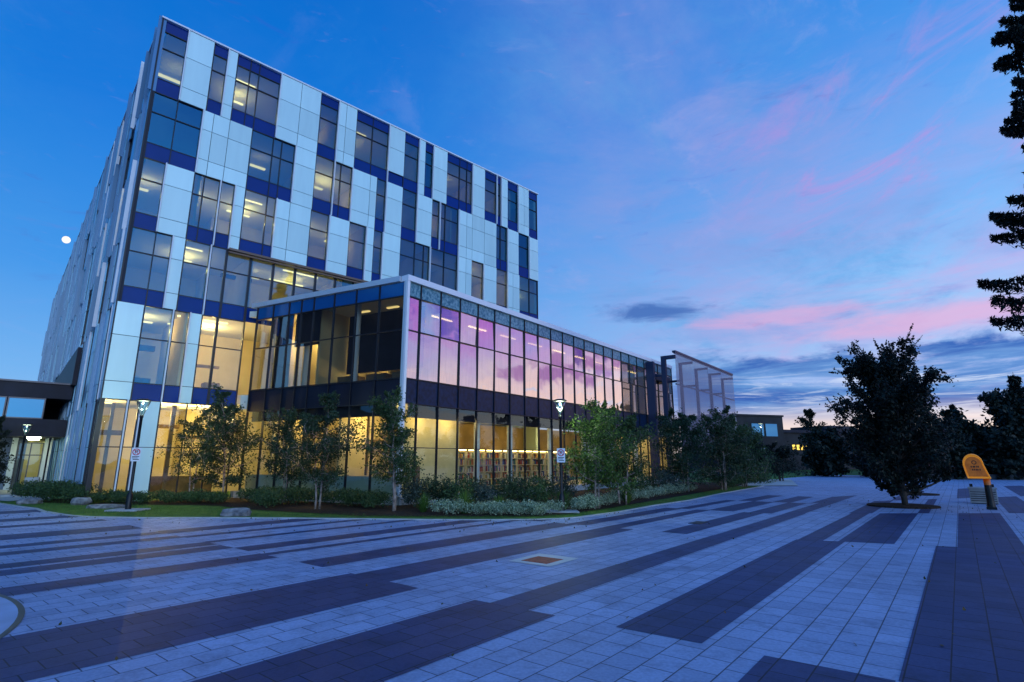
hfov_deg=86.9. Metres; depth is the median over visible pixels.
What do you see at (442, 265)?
window
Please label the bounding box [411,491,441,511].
ornamental grass
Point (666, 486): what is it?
white shrub
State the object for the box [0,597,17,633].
round paving
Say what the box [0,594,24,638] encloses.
paving joint
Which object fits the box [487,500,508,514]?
white shrub
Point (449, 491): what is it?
tall shrub
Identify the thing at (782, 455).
tree
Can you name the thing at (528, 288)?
window
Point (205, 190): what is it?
window
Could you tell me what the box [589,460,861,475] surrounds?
ground
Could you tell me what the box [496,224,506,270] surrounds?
window
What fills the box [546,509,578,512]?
lamp pad
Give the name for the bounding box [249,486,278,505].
evergreen shrub
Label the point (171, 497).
evergreen shrub
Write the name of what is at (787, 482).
path
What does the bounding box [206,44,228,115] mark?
window
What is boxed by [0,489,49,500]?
entrance court
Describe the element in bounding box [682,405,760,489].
birch tree
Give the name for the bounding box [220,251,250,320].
window
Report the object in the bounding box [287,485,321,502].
evergreen shrub
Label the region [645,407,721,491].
birch tree
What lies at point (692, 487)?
white shrub
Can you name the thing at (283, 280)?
window
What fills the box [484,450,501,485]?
bookshelf
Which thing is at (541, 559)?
drain cover
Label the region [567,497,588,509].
white shrub
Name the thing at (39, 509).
edge kerb
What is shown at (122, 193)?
window
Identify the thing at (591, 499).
white shrub
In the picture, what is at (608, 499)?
white shrub
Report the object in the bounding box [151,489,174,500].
evergreen shrub
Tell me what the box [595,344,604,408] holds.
window
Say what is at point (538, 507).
white shrub
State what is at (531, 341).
window
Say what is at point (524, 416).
window
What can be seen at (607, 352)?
window
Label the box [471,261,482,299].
window
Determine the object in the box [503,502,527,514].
white shrub
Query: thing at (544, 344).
window
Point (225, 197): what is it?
window
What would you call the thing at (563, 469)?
bookshelf
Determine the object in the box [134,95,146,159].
window
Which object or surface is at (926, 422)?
plaza tree
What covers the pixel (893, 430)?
plaza tree
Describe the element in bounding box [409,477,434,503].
tall shrub
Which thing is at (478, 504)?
white shrub
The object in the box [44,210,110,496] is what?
window
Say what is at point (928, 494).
tree pit
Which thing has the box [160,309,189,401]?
window
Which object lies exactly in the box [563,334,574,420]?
window
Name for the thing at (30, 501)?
boulder
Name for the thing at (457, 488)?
tall shrub
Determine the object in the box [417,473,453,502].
tall shrub
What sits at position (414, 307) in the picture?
window
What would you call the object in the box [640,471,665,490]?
tall shrub
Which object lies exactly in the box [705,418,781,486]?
birch tree
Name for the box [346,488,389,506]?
evergreen shrub
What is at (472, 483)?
tall shrub
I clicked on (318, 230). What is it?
window
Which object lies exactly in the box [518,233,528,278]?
window
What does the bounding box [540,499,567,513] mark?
white shrub
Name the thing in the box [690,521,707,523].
floor grate
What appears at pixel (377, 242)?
window
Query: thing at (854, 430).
tree
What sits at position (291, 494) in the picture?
evergreen shrub
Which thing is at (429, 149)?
window
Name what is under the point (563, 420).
window
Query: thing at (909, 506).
tree pit
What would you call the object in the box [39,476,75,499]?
evergreen shrub
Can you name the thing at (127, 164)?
window
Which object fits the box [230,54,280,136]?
window
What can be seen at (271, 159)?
window
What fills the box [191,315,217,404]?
window
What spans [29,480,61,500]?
evergreen shrub
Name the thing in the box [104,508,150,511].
lamp pad
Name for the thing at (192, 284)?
window
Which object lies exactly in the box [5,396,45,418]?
window
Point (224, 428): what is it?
birch tree
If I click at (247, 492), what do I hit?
evergreen shrub
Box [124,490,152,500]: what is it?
evergreen shrub
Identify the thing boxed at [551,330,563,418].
window
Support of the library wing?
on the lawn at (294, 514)
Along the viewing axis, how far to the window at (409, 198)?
40.56 m
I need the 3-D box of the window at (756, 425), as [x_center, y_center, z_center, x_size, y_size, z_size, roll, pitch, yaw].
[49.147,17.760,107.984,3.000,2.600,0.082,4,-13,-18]
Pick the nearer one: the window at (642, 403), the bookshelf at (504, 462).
the bookshelf at (504, 462)
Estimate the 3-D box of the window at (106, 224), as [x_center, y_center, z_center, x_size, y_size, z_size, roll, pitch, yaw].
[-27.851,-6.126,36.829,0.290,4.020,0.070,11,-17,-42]
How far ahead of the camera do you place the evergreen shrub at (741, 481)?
39.45 m
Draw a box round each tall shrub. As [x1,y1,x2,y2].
[392,477,432,506]
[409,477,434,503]
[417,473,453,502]
[433,479,462,501]
[440,472,477,507]
[464,476,488,501]
[472,478,496,504]
[488,476,510,500]
[498,471,526,502]
[511,481,534,500]
[519,472,550,505]
[533,473,566,500]
[550,475,578,500]
[625,473,651,497]
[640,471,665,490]
[655,468,681,491]
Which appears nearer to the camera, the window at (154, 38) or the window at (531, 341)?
the window at (154, 38)
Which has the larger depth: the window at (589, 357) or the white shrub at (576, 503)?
the window at (589, 357)
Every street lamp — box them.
[11,423,32,494]
[125,399,151,508]
[553,399,566,510]
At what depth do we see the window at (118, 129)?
40.39 m
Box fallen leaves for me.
[2,498,1022,659]
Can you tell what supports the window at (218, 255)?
in the academic building at (233, 185)
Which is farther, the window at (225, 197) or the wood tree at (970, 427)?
the wood tree at (970, 427)
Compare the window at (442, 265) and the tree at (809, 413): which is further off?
the tree at (809, 413)
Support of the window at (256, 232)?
in the academic building at (233, 185)
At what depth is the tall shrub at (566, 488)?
25.23 m
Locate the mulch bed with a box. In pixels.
[15,482,741,515]
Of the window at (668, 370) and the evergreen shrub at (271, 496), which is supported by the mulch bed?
the evergreen shrub at (271, 496)
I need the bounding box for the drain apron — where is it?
[510,553,577,566]
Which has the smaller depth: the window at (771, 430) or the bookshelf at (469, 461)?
the bookshelf at (469, 461)
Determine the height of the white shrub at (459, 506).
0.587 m
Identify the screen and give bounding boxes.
[655,350,736,477]
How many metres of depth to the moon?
1368.79 m
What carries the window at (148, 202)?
in the academic building at (233, 185)
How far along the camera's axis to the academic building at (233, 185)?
33.55 m
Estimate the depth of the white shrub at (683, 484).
33.71 m
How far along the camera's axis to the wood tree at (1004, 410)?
60.66 m
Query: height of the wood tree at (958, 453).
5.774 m
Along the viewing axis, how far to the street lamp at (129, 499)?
21.79 m
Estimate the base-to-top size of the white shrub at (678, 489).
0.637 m
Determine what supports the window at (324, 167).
in the academic building at (233, 185)
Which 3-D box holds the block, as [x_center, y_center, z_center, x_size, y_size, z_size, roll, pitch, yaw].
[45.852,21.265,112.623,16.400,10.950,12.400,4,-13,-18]
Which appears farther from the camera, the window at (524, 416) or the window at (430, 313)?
the window at (524, 416)
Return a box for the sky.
[0,0,1023,454]
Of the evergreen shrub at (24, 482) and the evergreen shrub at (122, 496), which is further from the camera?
the evergreen shrub at (24, 482)
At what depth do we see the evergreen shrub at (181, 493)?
25.23 m
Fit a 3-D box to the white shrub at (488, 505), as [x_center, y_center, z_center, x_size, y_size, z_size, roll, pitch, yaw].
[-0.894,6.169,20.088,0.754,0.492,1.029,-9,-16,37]
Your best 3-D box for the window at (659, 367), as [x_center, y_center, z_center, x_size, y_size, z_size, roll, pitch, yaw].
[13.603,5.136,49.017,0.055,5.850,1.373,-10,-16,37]
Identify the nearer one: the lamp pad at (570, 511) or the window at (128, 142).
the lamp pad at (570, 511)
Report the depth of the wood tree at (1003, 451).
56.60 m
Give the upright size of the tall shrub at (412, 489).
1.481 m
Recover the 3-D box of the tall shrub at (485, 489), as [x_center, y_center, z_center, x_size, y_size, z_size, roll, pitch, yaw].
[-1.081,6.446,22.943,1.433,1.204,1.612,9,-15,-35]
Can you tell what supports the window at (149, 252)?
in the academic building at (233, 185)
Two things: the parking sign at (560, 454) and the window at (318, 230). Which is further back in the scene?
the window at (318, 230)
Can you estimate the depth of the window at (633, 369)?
44.71 m
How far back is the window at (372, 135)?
39.23 m
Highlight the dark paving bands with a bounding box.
[0,486,1023,681]
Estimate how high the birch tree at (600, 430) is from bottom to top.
4.576 m
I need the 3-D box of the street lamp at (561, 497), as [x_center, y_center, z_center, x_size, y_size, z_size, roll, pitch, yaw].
[1.930,4.438,21.294,0.550,4.320,0.550,0,-12,0]
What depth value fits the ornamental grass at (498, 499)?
21.34 m
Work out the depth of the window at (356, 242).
37.01 m
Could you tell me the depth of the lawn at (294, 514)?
21.12 m
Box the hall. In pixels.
[784,425,861,469]
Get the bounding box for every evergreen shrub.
[6,481,44,498]
[7,477,47,497]
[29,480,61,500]
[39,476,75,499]
[47,481,104,501]
[49,479,91,499]
[60,486,97,499]
[88,491,107,501]
[96,488,126,502]
[108,490,140,502]
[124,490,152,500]
[133,490,156,502]
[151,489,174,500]
[158,491,183,502]
[176,490,195,501]
[182,488,211,502]
[201,490,231,502]
[236,486,263,501]
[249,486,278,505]
[250,489,284,507]
[258,485,286,493]
[275,487,314,504]
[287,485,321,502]
[311,489,341,503]
[328,487,362,505]
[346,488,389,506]
[360,491,392,507]
[713,479,739,487]
[729,476,746,485]
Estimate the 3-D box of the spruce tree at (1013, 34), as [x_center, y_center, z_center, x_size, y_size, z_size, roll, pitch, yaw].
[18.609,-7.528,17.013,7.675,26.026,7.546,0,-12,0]
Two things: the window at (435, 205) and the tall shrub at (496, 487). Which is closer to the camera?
the tall shrub at (496, 487)
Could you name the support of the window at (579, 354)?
in the library wing
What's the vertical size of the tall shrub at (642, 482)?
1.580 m
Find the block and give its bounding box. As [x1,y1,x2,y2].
[682,413,786,470]
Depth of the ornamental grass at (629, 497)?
24.75 m
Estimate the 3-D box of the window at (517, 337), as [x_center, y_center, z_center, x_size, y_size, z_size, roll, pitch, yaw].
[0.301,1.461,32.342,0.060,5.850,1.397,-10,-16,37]
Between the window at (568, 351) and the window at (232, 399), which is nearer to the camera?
the window at (232, 399)
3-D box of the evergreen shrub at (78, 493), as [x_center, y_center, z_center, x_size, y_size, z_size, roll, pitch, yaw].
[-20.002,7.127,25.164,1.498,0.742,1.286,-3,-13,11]
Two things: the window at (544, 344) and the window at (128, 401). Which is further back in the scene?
the window at (544, 344)
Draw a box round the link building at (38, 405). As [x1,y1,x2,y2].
[0,378,74,489]
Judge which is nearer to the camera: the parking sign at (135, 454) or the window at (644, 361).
the parking sign at (135, 454)
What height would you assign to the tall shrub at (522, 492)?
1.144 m
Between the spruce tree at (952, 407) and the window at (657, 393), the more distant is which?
the spruce tree at (952, 407)
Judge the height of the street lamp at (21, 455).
4.000 m
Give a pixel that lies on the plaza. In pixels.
(832, 608)
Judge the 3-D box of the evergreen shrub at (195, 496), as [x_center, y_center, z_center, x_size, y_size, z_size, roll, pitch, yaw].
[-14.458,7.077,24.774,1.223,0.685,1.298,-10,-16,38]
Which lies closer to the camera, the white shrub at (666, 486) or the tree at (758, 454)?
the white shrub at (666, 486)
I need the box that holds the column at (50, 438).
[41,437,51,483]
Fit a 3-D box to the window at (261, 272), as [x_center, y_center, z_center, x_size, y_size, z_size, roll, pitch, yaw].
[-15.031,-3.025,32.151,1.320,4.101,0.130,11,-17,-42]
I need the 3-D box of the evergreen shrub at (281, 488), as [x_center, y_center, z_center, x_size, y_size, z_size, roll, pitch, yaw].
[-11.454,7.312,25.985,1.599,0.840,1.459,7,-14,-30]
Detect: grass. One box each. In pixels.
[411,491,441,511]
[451,489,479,512]
[493,494,506,503]
[553,489,572,509]
[616,488,636,502]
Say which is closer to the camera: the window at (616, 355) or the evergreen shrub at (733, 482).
the evergreen shrub at (733, 482)
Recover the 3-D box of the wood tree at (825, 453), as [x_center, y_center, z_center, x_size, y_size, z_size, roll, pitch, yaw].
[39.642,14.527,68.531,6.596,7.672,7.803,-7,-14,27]
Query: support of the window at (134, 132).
in the academic building at (233, 185)
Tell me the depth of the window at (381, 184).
38.95 m
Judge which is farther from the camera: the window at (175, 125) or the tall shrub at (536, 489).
the window at (175, 125)
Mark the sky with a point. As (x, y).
(755, 191)
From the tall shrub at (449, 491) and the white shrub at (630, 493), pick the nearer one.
the tall shrub at (449, 491)
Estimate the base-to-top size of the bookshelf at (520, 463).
2.240 m
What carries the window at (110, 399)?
in the academic building at (233, 185)
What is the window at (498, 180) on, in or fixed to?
in the academic building at (233, 185)
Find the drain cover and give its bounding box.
[521,556,562,563]
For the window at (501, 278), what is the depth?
46.09 m
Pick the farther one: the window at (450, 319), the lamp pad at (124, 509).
the window at (450, 319)
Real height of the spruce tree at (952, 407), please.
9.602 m
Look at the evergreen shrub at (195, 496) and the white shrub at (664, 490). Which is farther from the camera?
the white shrub at (664, 490)
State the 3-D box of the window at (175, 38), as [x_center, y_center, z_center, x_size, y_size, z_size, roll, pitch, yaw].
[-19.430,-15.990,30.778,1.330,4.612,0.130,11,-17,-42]
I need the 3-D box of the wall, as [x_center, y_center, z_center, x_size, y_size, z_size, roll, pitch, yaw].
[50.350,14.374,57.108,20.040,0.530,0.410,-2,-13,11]
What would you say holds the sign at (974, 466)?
on the plaza
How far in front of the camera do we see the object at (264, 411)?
28.53 m
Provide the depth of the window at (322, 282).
35.04 m
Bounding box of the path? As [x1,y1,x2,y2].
[739,479,797,485]
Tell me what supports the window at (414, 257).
in the academic building at (233, 185)
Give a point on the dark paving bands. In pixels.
(984, 642)
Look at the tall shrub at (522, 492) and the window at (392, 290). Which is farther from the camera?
the window at (392, 290)
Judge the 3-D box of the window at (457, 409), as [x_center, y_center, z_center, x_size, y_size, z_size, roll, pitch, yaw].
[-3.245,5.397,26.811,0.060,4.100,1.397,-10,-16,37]
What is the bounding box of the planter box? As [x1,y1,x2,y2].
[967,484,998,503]
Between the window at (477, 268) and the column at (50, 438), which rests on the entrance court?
the column at (50, 438)
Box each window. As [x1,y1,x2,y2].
[0,396,6,416]
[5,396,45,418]
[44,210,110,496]
[97,223,107,276]
[98,399,126,489]
[102,245,114,312]
[107,164,119,217]
[108,126,119,183]
[111,227,125,302]
[112,188,123,248]
[113,120,124,175]
[113,152,123,206]
[114,400,139,490]
[118,141,129,194]
[121,226,171,307]
[122,135,133,187]
[126,132,134,179]
[130,305,172,401]
[133,157,165,230]
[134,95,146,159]
[135,51,150,118]
[143,27,156,98]
[145,91,202,171]
[147,15,166,90]
[148,402,234,493]
[156,22,188,99]
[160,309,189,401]
[176,239,210,313]
[185,173,219,244]
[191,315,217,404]
[202,244,227,316]
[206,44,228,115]
[208,317,244,405]
[212,180,234,248]
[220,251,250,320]
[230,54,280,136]
[238,189,275,256]
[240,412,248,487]
[244,258,273,325]
[245,129,294,201]
[248,306,272,410]
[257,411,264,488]
[265,303,288,409]
[267,264,295,325]
[281,301,300,408]
[293,269,315,295]
[294,298,313,407]
[306,210,328,270]
[307,295,333,407]
[311,154,333,214]
[315,272,335,291]
[316,94,338,160]
[329,291,355,405]
[330,160,351,220]
[335,277,353,287]
[345,406,350,488]
[346,222,365,279]
[351,287,378,404]
[354,110,388,180]
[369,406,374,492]
[371,230,381,280]
[374,178,385,231]
[375,282,403,402]
[399,238,429,280]
[400,188,416,241]
[402,133,418,192]
[405,283,420,403]
[412,405,415,481]
[418,287,439,405]
[424,143,432,197]
[428,247,456,290]
[431,200,439,248]
[434,407,436,480]
[438,202,458,254]
[439,293,459,407]
[446,154,471,213]
[455,409,457,479]
[459,300,477,409]
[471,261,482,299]
[474,411,475,484]
[478,306,493,411]
[484,171,495,223]
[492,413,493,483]
[495,311,509,413]
[496,174,500,224]
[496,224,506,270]
[496,269,506,307]
[508,182,517,231]
[509,415,509,475]
[511,316,524,414]
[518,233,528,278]
[519,275,537,318]
[524,416,524,479]
[525,321,537,416]
[529,192,536,239]
[538,418,538,480]
[539,326,550,417]
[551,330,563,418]
[551,419,552,485]
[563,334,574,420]
[563,420,564,481]
[574,337,585,420]
[585,341,595,421]
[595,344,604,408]
[604,347,614,423]
[613,350,622,424]
[621,353,630,419]
[629,356,638,426]
[637,358,646,427]
[644,361,648,424]
[655,364,659,429]
[658,365,663,425]
[667,368,673,420]
[751,423,764,436]
[765,423,777,436]
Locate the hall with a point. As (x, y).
(791, 435)
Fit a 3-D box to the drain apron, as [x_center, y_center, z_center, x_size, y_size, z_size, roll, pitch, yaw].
[0.656,4.489,11.092,1.000,0.001,1.120,-9,-15,36]
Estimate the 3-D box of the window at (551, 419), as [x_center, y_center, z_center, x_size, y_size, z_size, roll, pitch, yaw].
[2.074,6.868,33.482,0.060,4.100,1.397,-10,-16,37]
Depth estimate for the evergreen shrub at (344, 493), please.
23.27 m
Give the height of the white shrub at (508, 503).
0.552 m
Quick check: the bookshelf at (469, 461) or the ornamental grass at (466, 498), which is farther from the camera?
the bookshelf at (469, 461)
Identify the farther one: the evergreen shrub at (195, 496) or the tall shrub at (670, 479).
the tall shrub at (670, 479)
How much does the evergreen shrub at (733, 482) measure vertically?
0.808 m
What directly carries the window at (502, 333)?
in the library wing
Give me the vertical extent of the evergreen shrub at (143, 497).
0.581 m
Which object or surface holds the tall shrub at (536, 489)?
on the mulch bed
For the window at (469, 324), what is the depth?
29.00 m
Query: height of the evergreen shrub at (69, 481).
1.012 m
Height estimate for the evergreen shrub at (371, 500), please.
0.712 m
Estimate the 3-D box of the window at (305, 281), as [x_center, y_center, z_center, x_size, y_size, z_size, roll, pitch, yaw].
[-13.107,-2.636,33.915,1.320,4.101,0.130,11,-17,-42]
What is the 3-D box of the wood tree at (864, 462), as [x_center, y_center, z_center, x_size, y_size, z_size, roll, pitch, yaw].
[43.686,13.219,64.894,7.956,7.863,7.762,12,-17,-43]
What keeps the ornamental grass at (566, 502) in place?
on the mulch bed
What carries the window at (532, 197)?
in the academic building at (233, 185)
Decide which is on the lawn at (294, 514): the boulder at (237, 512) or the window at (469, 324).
the boulder at (237, 512)
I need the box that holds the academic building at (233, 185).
[38,15,537,500]
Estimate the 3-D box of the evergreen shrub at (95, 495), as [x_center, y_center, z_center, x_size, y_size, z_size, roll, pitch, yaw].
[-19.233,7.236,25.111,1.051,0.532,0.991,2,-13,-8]
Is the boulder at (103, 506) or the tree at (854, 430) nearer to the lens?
the boulder at (103, 506)
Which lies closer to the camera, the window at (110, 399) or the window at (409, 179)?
the window at (110, 399)
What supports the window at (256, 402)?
in the library wing
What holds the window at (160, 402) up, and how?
in the academic building at (233, 185)
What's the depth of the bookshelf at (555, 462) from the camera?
40.23 m
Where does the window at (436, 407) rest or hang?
in the library wing
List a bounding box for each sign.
[130,448,141,460]
[557,448,564,461]
[962,454,997,509]
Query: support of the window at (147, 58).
in the academic building at (233, 185)
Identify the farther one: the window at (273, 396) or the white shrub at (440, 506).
the window at (273, 396)
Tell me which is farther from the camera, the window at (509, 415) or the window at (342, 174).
the window at (342, 174)
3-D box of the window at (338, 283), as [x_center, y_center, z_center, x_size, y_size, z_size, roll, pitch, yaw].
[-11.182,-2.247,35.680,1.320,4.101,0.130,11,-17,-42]
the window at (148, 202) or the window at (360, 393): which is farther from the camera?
the window at (148, 202)
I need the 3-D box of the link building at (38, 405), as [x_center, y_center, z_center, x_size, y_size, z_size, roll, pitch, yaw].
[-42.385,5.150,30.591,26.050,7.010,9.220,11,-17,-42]
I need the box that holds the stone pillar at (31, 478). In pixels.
[22,477,39,490]
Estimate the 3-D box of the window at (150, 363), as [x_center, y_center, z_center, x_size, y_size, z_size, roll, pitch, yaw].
[-18.585,0.641,27.925,1.350,4.921,0.130,11,-17,-42]
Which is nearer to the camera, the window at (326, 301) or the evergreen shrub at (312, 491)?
the evergreen shrub at (312, 491)
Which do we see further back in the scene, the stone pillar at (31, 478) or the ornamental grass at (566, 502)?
the stone pillar at (31, 478)
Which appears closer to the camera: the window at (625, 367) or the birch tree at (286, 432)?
the birch tree at (286, 432)
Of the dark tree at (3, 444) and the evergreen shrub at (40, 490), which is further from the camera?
the dark tree at (3, 444)
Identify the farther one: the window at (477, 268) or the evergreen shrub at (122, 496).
the window at (477, 268)
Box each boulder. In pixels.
[16,498,42,503]
[70,497,91,504]
[86,504,124,508]
[220,507,251,516]
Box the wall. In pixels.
[921,474,1023,479]
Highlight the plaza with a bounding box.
[0,475,1023,681]
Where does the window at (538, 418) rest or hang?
in the library wing
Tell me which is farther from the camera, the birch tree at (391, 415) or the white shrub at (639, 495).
the white shrub at (639, 495)
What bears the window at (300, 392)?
in the library wing
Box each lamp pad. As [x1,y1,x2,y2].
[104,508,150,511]
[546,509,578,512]
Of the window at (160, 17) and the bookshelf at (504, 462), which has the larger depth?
the bookshelf at (504, 462)
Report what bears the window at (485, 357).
in the library wing
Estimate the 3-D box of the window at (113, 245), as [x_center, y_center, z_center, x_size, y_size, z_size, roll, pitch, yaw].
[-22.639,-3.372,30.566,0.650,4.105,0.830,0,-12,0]
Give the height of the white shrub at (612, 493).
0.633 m
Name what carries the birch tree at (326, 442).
on the mulch bed
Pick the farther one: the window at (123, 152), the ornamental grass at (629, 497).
the window at (123, 152)
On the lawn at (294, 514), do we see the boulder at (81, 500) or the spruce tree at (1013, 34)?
the boulder at (81, 500)
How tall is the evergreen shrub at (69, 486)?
0.991 m
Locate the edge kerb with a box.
[0,486,762,519]
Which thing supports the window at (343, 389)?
in the library wing
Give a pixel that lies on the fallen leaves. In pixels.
(452, 654)
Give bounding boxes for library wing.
[230,274,677,504]
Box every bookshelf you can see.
[458,449,465,484]
[466,450,484,485]
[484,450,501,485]
[501,450,516,484]
[517,451,531,483]
[531,451,545,483]
[545,453,557,481]
[558,453,569,481]
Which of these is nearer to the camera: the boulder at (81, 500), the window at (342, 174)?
the boulder at (81, 500)
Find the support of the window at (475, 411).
in the library wing
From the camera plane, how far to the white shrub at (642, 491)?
28.08 m
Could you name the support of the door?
in the link building at (38, 405)
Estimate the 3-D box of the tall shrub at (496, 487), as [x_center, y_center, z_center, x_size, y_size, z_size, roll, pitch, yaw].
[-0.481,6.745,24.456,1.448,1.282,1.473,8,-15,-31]
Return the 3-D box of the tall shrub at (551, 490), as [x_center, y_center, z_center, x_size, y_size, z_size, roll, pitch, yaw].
[1.599,6.531,24.006,1.614,1.298,1.211,-2,-13,11]
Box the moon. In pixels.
[62,236,70,242]
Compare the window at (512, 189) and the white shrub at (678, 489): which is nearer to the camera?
the white shrub at (678, 489)
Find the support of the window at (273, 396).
in the library wing
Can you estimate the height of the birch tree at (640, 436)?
4.461 m
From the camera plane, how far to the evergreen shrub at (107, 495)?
25.05 m
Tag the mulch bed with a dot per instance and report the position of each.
(356, 509)
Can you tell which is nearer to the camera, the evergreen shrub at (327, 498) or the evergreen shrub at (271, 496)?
the evergreen shrub at (271, 496)
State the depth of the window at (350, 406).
25.79 m
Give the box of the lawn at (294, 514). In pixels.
[0,473,809,518]
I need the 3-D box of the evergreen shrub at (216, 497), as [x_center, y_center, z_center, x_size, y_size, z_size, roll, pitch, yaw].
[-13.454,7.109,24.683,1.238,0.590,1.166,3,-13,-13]
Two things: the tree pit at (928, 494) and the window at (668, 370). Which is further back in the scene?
the window at (668, 370)
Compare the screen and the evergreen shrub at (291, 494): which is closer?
the evergreen shrub at (291, 494)
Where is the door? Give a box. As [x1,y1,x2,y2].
[10,442,43,488]
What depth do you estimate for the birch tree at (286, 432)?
25.40 m
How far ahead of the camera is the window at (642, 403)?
45.72 m
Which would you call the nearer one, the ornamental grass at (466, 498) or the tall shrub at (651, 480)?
the ornamental grass at (466, 498)
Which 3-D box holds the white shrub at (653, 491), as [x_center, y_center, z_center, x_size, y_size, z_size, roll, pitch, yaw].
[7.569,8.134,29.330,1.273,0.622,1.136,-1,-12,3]
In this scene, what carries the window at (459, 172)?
in the academic building at (233, 185)
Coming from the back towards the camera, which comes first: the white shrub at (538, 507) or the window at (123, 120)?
the window at (123, 120)
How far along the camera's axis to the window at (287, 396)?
28.60 m
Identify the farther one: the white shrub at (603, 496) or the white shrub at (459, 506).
the white shrub at (603, 496)
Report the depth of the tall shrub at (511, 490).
22.72 m
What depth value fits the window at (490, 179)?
46.88 m
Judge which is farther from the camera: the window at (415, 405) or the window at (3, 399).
the window at (3, 399)
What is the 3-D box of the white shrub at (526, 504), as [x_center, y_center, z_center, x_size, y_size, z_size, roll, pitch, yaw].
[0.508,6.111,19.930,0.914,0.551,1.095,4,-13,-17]
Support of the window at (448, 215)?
in the academic building at (233, 185)
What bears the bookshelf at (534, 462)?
on the library wing
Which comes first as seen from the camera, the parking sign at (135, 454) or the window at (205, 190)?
the parking sign at (135, 454)
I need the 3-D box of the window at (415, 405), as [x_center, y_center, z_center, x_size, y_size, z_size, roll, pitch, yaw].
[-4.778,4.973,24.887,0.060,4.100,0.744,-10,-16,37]
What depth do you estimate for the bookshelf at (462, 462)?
32.68 m
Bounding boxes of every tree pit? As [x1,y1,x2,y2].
[866,503,940,508]
[910,493,939,495]
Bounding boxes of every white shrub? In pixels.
[426,498,455,512]
[444,497,470,514]
[463,501,488,514]
[477,500,494,512]
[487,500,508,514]
[491,499,521,513]
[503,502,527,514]
[516,499,539,513]
[527,501,550,515]
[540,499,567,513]
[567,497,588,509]
[576,493,601,508]
[584,492,612,507]
[600,494,618,504]
[604,489,623,502]
[613,488,637,500]
[631,489,647,498]
[639,488,652,497]
[642,485,663,496]
[655,487,667,495]
[657,482,676,493]
[669,483,686,492]
[677,482,690,491]
[686,482,697,489]
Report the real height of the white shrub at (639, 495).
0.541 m
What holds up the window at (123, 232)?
in the academic building at (233, 185)
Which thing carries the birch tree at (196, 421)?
on the mulch bed
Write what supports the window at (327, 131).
in the academic building at (233, 185)
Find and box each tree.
[0,415,23,486]
[150,409,220,500]
[171,382,276,491]
[249,404,312,502]
[275,390,373,508]
[356,385,425,510]
[553,397,643,507]
[581,408,658,503]
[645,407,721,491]
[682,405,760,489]
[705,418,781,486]
[747,443,763,467]
[754,441,807,480]
[794,408,825,449]
[798,425,853,476]
[819,323,971,504]
[843,425,861,460]
[847,431,893,476]
[871,385,966,492]
[905,428,986,479]
[936,407,983,459]
[948,404,981,456]
[974,388,1023,470]
[974,424,1023,479]
[976,0,1023,335]
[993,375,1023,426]
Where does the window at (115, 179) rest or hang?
in the academic building at (233, 185)
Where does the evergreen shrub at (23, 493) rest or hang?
on the mulch bed

